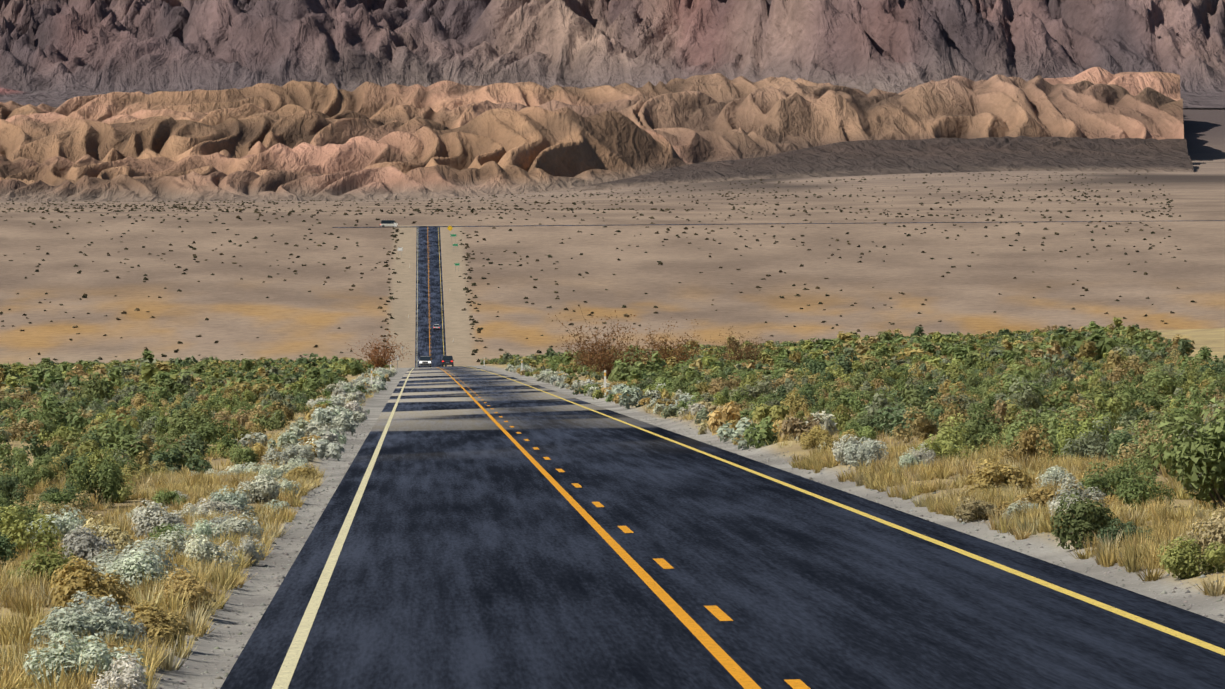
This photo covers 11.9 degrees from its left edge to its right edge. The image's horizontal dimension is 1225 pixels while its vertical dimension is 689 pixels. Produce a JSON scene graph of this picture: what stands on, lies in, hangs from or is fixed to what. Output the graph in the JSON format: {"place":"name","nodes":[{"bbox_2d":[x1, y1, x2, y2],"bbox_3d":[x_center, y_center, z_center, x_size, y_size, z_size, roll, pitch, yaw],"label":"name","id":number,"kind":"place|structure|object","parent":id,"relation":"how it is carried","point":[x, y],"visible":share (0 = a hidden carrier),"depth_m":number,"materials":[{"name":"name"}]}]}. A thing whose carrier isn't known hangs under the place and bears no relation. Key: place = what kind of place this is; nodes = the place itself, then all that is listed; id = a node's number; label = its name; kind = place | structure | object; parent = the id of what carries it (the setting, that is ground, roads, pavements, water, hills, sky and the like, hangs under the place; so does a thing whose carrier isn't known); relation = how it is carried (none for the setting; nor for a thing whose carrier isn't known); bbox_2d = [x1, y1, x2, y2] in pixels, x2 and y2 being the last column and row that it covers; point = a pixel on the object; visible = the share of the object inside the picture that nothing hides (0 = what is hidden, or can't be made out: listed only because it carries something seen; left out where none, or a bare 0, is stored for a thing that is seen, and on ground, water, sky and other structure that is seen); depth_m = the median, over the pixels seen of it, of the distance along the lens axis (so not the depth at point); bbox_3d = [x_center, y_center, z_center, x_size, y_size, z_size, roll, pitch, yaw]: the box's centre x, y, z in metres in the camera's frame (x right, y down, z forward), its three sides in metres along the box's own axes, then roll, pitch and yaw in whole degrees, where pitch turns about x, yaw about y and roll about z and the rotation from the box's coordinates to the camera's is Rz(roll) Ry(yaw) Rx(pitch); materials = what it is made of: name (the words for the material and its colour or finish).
{"place":"outdoors","nodes":[
{"label":"outdoors","id":0,"kind":"place"},
{"bbox_2d":[0,67,1193,201],"bbox_3d":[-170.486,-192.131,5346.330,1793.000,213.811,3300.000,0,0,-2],"label":"eroded hills","id":1,"kind":"structure","parent":0,"point":[292,140],"depth_m":5059.30,"materials":[{"name":"brown stone"}]},
{"bbox_2d":[0,108,1224,688],"bbox_3d":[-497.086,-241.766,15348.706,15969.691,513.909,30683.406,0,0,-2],"label":"ground","id":2,"kind":"structure","parent":0,"point":[248,314],"depth_m":1860.50,"materials":[{"name":"beige sand"}]},
{"bbox_2d":[234,363,838,460],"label":"white bush","id":3,"kind":"object","parent":2,"relation":"on","point":[326,425],"visible":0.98,"depth_m":168.49,"materials":[{"name":"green plant"}]},
{"bbox_2d":[347,305,787,378],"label":"dry bushes","id":4,"kind":"object","parent":2,"relation":"on","point":[597,358],"visible":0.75,"depth_m":349.93,"materials":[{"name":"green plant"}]},
{"bbox_2d":[0,317,1194,396],"bbox_3d":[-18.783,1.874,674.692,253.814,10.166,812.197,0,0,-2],"label":"green shrubs","id":5,"kind":"object","parent":2,"relation":"on","point":[176,376],"visible":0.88,"depth_m":368.40,"materials":[{"name":"green plant"}]},
{"bbox_2d":[0,170,1194,366],"bbox_3d":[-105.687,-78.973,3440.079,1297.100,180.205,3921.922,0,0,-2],"label":"desert shrubs","id":6,"kind":"object","parent":2,"relation":"on","point":[256,210],"visible":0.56,"depth_m":2162.75,"materials":[{"name":"brown plant"}]},
{"bbox_2d":[604,370,605,396],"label":"delineator post","id":7,"kind":"object","parent":2,"relation":"on","point":[604,379],"visible":0.59,"depth_m":254.16,"materials":[{"name":"white plastic"}]},
{"bbox_2d":[0,346,1224,476],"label":"green shrubs","id":8,"kind":"object","parent":2,"relation":"on","point":[931,398],"visible":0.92,"depth_m":164.72,"materials":[{"name":"green plant"}]},
{"bbox_2d":[0,433,1224,688],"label":"dry grass","id":9,"kind":"structure","parent":2,"relation":"on","point":[28,595],"depth_m":71.91,"materials":[{"name":"yellow plant"}]},
{"bbox_2d":[0,396,1224,588],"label":"green shrubs","id":10,"kind":"object","parent":2,"relation":"on","point":[1194,456],"visible":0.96,"depth_m":89.29,"materials":[{"name":"green plant"}]},
{"bbox_2d":[6,360,1224,469],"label":"shrubs","id":11,"kind":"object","parent":2,"relation":"on","point":[780,439],"depth_m":149.75,"materials":[{"name":"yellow plant"}]},
{"bbox_2d":[22,420,1224,688],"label":"white bush","id":12,"kind":"object","parent":2,"relation":"on","point":[82,600],"visible":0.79,"depth_m":65.86,"materials":[{"name":"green plant"}]},
{"bbox_2d":[133,416,1224,688],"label":"gravel pebbles","id":13,"kind":"object","parent":2,"relation":"on","point":[279,578],"visible":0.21,"depth_m":70.50,"materials":[{"name":"grey stone"}]},
{"bbox_2d":[0,0,1224,107],"bbox_3d":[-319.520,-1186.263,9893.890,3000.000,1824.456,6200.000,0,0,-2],"label":"mountain range","id":14,"kind":"structure","parent":0,"point":[55,53],"depth_m":7957.46,"materials":[{"name":"brown stone"}]},
{"bbox_2d":[220,227,1224,688],"bbox_3d":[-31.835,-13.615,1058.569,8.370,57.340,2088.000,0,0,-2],"label":"road","id":15,"kind":"structure","parent":0,"point":[478,551],"depth_m":60.69,"materials":[{"name":"black asphalt"}]},
{"bbox_2d":[418,356,431,366],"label":"white car","id":16,"kind":"object","parent":15,"relation":"on","point":[425,360],"visible":0.98,"depth_m":951.22,"materials":[{"name":"white paint"}]},
{"bbox_2d":[433,324,439,329],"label":"silver car","id":17,"kind":"object","parent":15,"relation":"on","point":[436,326],"visible":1,"depth_m":1658.79,"materials":[{"name":"grey paint"}]},
{"bbox_2d":[441,356,453,365],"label":"dark suv","id":18,"kind":"object","parent":15,"relation":"on","point":[447,360],"visible":1,"depth_m":971.34,"materials":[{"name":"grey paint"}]},
{"bbox_2d":[272,227,1224,688],"bbox_3d":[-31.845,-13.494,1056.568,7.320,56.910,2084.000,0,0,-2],"label":"road markings","id":19,"kind":"object","parent":15,"relation":"on","point":[734,669],"visible":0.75,"depth_m":62.15,"materials":[{"name":"paint"}]},
{"bbox_2d":[332,220,1224,227],"bbox_3d":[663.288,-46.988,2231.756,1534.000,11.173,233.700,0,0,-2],"label":"cross road","id":20,"kind":"structure","parent":0,"point":[714,224],"depth_m":2114.83,"materials":[{"name":"grey asphalt"}]},
{"bbox_2d":[380,220,394,226],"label":"car","id":21,"kind":"object","parent":20,"relation":"on","point":[387,223],"visible":0.73,"depth_m":2094.42,"materials":[{"name":"white paint"}]}
]}

